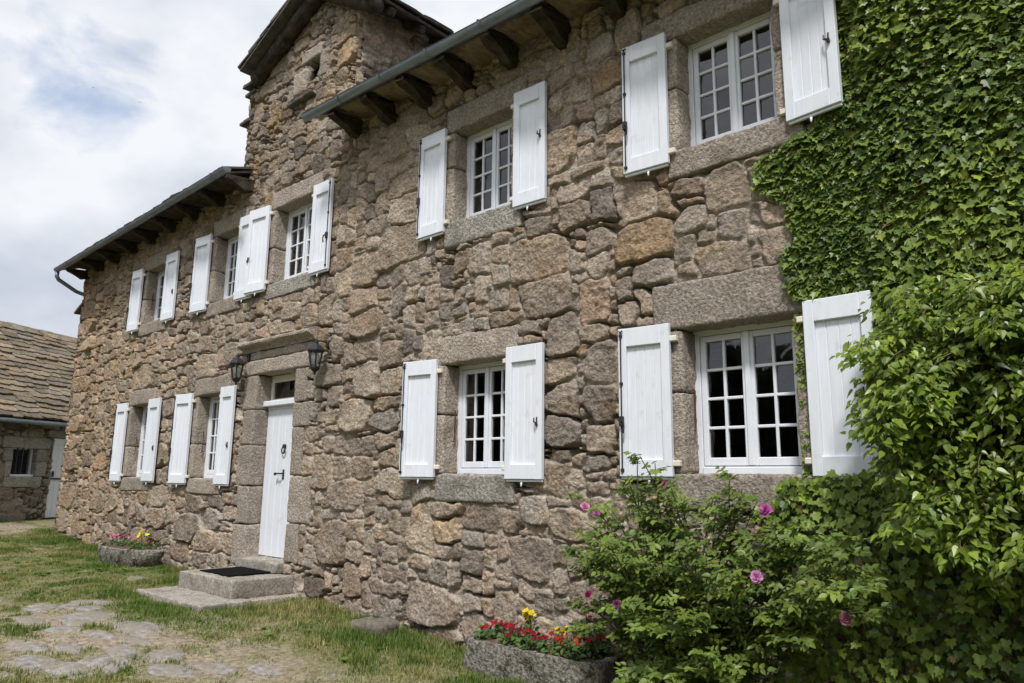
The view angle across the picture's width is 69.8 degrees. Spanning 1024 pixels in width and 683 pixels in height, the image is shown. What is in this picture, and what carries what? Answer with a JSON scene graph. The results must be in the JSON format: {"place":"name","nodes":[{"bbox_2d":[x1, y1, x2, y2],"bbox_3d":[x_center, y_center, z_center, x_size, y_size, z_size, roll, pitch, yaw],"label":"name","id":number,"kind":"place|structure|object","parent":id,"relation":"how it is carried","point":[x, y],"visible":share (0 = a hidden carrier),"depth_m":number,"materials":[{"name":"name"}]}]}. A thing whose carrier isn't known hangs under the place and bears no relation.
{"place":"outdoors","nodes":[
{"label":"outdoors","id":0,"kind":"place"},
{"bbox_2d":[0,576,283,680],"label":"path","id":1,"kind":"structure","parent":0,"point":[131,628],"depth_m":6.01,"materials":[{"name":"stone"}]},
{"bbox_2d":[0,517,494,682],"bbox_3d":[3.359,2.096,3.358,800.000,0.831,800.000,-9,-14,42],"label":"ground","id":2,"kind":"structure","parent":0,"point":[102,645],"depth_m":6.35,"materials":[{"name":"soil"}]},
{"bbox_2d":[0,321,76,521],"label":"barn","id":3,"kind":"structure","parent":2,"relation":"on","point":[36,369],"depth_m":18.63,"materials":[{"name":"stone"}]},
{"bbox_2d":[10,448,32,476],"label":"window","id":4,"kind":"structure","parent":3,"relation":"in","point":[30,451],"depth_m":18.08,"materials":[{"name":"paint"}]},
{"bbox_2d":[44,438,64,517],"bbox_3d":[-11.657,3.535,19.048,0.080,1.990,0.800,-2,-11,15],"label":"door","id":5,"kind":"structure","parent":3,"relation":"in","point":[57,455],"depth_m":18.82,"materials":[{"name":"white paint"}]},
{"bbox_2d":[98,542,163,566],"bbox_3d":[-5.992,3.358,11.344,1.933,0.397,0.564,-9,-14,42],"label":"stone trough","id":6,"kind":"object","parent":2,"relation":"on","point":[123,554],"visible":0.7,"depth_m":10.88,"materials":[{"name":"stone"}]},
{"bbox_2d":[105,533,129,544],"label":"bedding plant","id":7,"kind":"object","parent":6,"relation":"in","point":[116,538],"visible":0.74,"depth_m":11.86,"materials":[{"name":"pink plant"}]},
{"bbox_2d":[115,537,138,545],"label":"bedding plant","id":8,"kind":"object","parent":6,"relation":"in","point":[130,543],"visible":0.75,"depth_m":11.64,"materials":[{"name":"green plant"}]},
{"bbox_2d":[132,529,151,547],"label":"bedding plant","id":9,"kind":"object","parent":6,"relation":"in","point":[142,531],"visible":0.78,"depth_m":11.43,"materials":[{"name":"yellow plant"}]},
{"bbox_2d":[128,539,158,549],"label":"bedding plant","id":10,"kind":"object","parent":6,"relation":"in","point":[143,543],"visible":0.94,"depth_m":11.19,"materials":[{"name":"green plant"}]},
{"bbox_2d":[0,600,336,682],"bbox_3d":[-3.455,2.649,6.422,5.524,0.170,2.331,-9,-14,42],"label":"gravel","id":11,"kind":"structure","parent":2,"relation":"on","point":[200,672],"depth_m":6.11,"materials":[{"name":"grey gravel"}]},
{"bbox_2d":[136,586,251,611],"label":"stone slab","id":12,"kind":"structure","parent":2,"relation":"on","point":[195,600],"depth_m":8.20,"materials":[{"name":"grey stone"}]},
{"bbox_2d":[0,519,534,682],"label":"grass","id":13,"kind":"structure","parent":2,"relation":"on","point":[342,629],"depth_m":7.19,"materials":[{"name":"green plant"}]},
{"bbox_2d":[248,594,299,603],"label":"stone slab","id":14,"kind":"structure","parent":2,"relation":"on","point":[265,599],"depth_m":8.40,"materials":[{"name":"stone"}]},
{"bbox_2d":[178,566,293,598],"bbox_3d":[-3.362,2.915,8.899,1.378,0.230,0.804,-9,-14,42],"label":"stone step","id":15,"kind":"object","parent":14,"relation":"on","point":[250,586],"visible":0.83,"depth_m":8.52,"materials":[{"name":"grey stone"}]},
{"bbox_2d":[200,566,270,576],"bbox_3d":[-3.364,2.814,8.992,0.740,0.016,0.600,-9,-14,42],"label":"doormat","id":16,"kind":"object","parent":15,"relation":"on","point":[234,571],"visible":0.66,"depth_m":8.90,"materials":[{"name":"rubber"}]},
{"bbox_2d":[349,616,398,636],"bbox_3d":[-1.338,2.859,7.183,0.524,0.330,0.369,-9,-14,42],"label":"rock","id":17,"kind":"object","parent":2,"relation":"on","point":[378,625],"visible":0.53,"depth_m":7.05,"materials":[{"name":"grey stone"}]},
{"bbox_2d":[54,0,1023,682],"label":"house","id":18,"kind":"structure","parent":2,"relation":"on","point":[516,262],"depth_m":7.47,"materials":[{"name":"stone"}]},
{"bbox_2d":[136,406,147,476],"bbox_3d":[-6.227,1.717,12.655,0.820,1.235,0.082,-9,-14,42],"label":"window","id":19,"kind":"structure","parent":18,"relation":"in","point":[145,409],"depth_m":12.86,"materials":[{"name":"paint"}]},
{"bbox_2d":[154,270,164,319],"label":"window","id":20,"kind":"structure","parent":18,"relation":"in","point":[162,274],"depth_m":13.29,"materials":[{"name":"paint"}]},
{"bbox_2d":[203,396,219,478],"bbox_3d":[-4.342,1.419,10.956,0.810,1.235,0.082,-9,-14,42],"label":"window","id":21,"kind":"structure","parent":18,"relation":"in","point":[208,473],"depth_m":11.12,"materials":[{"name":"paint"}]},
{"bbox_2d":[223,235,238,298],"bbox_3d":[-4.212,-1.137,11.345,0.800,1.085,0.082,-9,-14,42],"label":"window","id":22,"kind":"structure","parent":18,"relation":"in","point":[234,240],"depth_m":11.52,"materials":[{"name":"paint"}]},
{"bbox_2d":[230,353,250,384],"bbox_3d":[-3.764,0.381,10.132,0.195,0.446,0.292,-9,-14,42],"label":"wall lantern","id":23,"kind":"object","parent":18,"relation":"attached to","point":[237,361],"depth_m":10.07,"materials":[{"name":"metal"}]},
{"bbox_2d":[258,408,292,557],"bbox_3d":[-3.017,1.829,9.588,0.960,1.915,0.113,-9,-14,42],"label":"door","id":24,"kind":"structure","parent":18,"relation":"in","point":[277,475],"depth_m":9.69,"materials":[{"name":"white paint"}]},
{"bbox_2d":[271,373,295,400],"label":"transom window","id":25,"kind":"structure","parent":18,"relation":"in","point":[288,377],"depth_m":10.07,"materials":[{"name":"beige wood"}]},
{"bbox_2d":[284,202,312,279],"bbox_3d":[-2.822,-1.361,10.092,0.990,1.095,0.082,-9,-14,42],"label":"window","id":26,"kind":"structure","parent":18,"relation":"in","point":[307,209],"depth_m":10.24,"materials":[{"name":"paint"}]},
{"bbox_2d":[308,338,329,374],"bbox_3d":[-2.334,0.185,8.836,0.195,0.446,0.292,-9,-14,42],"label":"wall lantern","id":27,"kind":"object","parent":18,"relation":"attached to","point":[316,348],"depth_m":8.77,"materials":[{"name":"metal"}]},
{"bbox_2d":[457,360,504,474],"bbox_3d":[-0.226,0.755,7.247,0.850,1.105,0.082,-9,-14,42],"label":"window","id":28,"kind":"structure","parent":18,"relation":"in","point":[488,466],"depth_m":7.28,"materials":[{"name":"paint"}]},
{"bbox_2d":[466,118,511,216],"bbox_3d":[-0.163,-1.781,7.694,0.860,1.035,0.082,-9,-14,42],"label":"window","id":29,"kind":"structure","parent":18,"relation":"in","point":[495,132],"depth_m":7.75,"materials":[{"name":"paint"}]},
{"bbox_2d":[687,11,777,146],"bbox_3d":[1.803,-2.062,5.916,0.830,1.015,0.082,-9,-14,42],"label":"window","id":30,"kind":"structure","parent":18,"relation":"in","point":[731,36],"depth_m":5.94,"materials":[{"name":"paint"}]},
{"bbox_2d":[693,320,802,473],"bbox_3d":[1.773,0.424,5.447,0.890,1.115,0.082,-9,-14,42],"label":"window","id":31,"kind":"structure","parent":18,"relation":"in","point":[747,334],"depth_m":5.46,"materials":[{"name":"paint"}]},
{"bbox_2d":[750,0,1023,682],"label":"ivy","id":32,"kind":"object","parent":18,"relation":"attached to","point":[961,234],"visible":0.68,"depth_m":4.53,"materials":[{"name":"green plant"}]},
{"bbox_2d":[464,631,623,682],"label":"stone trough","id":33,"kind":"object","parent":2,"relation":"on","point":[493,657],"visible":0.62,"depth_m":5.57,"materials":[{"name":"stone"}]},
{"bbox_2d":[473,619,504,639],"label":"bedding plant","id":34,"kind":"object","parent":33,"relation":"in","point":[489,631],"visible":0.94,"depth_m":6.12,"materials":[{"name":"green plant"}]},
{"bbox_2d":[494,620,521,640],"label":"bedding plant","id":35,"kind":"object","parent":33,"relation":"in","point":[509,625],"visible":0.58,"depth_m":6.04,"materials":[{"name":"red plant"}]},
{"bbox_2d":[497,625,530,646],"bbox_3d":[0.022,2.365,5.874,0.274,0.180,0.299,7,-12,-28],"label":"bedding plant","id":36,"kind":"object","parent":33,"relation":"in","point":[512,638],"visible":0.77,"depth_m":5.85,"materials":[{"name":"green plant"}]},
{"bbox_2d":[519,608,541,641],"bbox_3d":[0.151,2.325,6.008,0.203,0.289,0.201,-9,-14,42],"label":"bedding plant","id":37,"kind":"object","parent":33,"relation":"in","point":[527,615],"visible":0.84,"depth_m":6.00,"materials":[{"name":"yellow plant"}]},
{"bbox_2d":[515,628,548,651],"bbox_3d":[0.164,2.342,5.727,0.292,0.179,0.275,-9,-14,42],"label":"bedding plant","id":38,"kind":"object","parent":33,"relation":"in","point":[533,638],"visible":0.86,"depth_m":5.73,"materials":[{"name":"green plant"}]},
{"bbox_2d":[536,630,566,656],"bbox_3d":[0.317,2.318,5.628,0.300,0.167,0.290,-9,-14,42],"label":"bedding plant","id":39,"kind":"object","parent":33,"relation":"in","point":[542,648],"visible":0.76,"depth_m":5.62,"materials":[{"name":"green plant"}]},
{"bbox_2d":[553,625,583,647],"bbox_3d":[0.431,2.329,5.749,0.263,0.194,0.249,-3,-11,17],"label":"bedding plant","id":40,"kind":"object","parent":33,"relation":"in","point":[556,633],"visible":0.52,"depth_m":5.76,"materials":[{"name":"green plant"}]},
{"bbox_2d":[552,634,588,659],"bbox_3d":[0.446,2.304,5.529,0.293,0.177,0.299,-9,-14,42],"label":"bedding plant","id":41,"kind":"object","parent":33,"relation":"in","point":[575,650],"visible":0.91,"depth_m":5.50,"materials":[{"name":"green plant"}]},
{"bbox_2d":[568,612,607,656],"bbox_3d":[0.577,2.234,5.631,0.321,0.339,0.335,7,-13,-32],"label":"bedding plant","id":42,"kind":"object","parent":33,"relation":"in","point":[589,653],"visible":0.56,"depth_m":5.59,"materials":[{"name":"green plant"}]},
{"bbox_2d":[579,634,612,658],"bbox_3d":[0.624,2.315,5.574,0.289,0.169,0.286,-3,-11,16],"label":"bedding plant","id":43,"kind":"object","parent":33,"relation":"in","point":[605,651],"visible":0.76,"depth_m":5.53,"materials":[{"name":"green plant"}]},
{"bbox_2d":[558,451,889,682],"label":"rose bush","id":44,"kind":"object","parent":2,"relation":"on","point":[696,641],"visible":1,"depth_m":4.46,"materials":[{"name":"green plant"}]},
{"bbox_2d":[828,257,1023,681],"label":"climbing shrub","id":45,"kind":"object","parent":2,"relation":"on","point":[917,391],"visible":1,"depth_m":3.88,"materials":[{"name":"green plant"}]},
{"bbox_2d":[0,0,514,337],"label":"sky","id":46,"kind":"structure","parent":0,"point":[79,162],"materials":[{"name":"white"}]}
]}

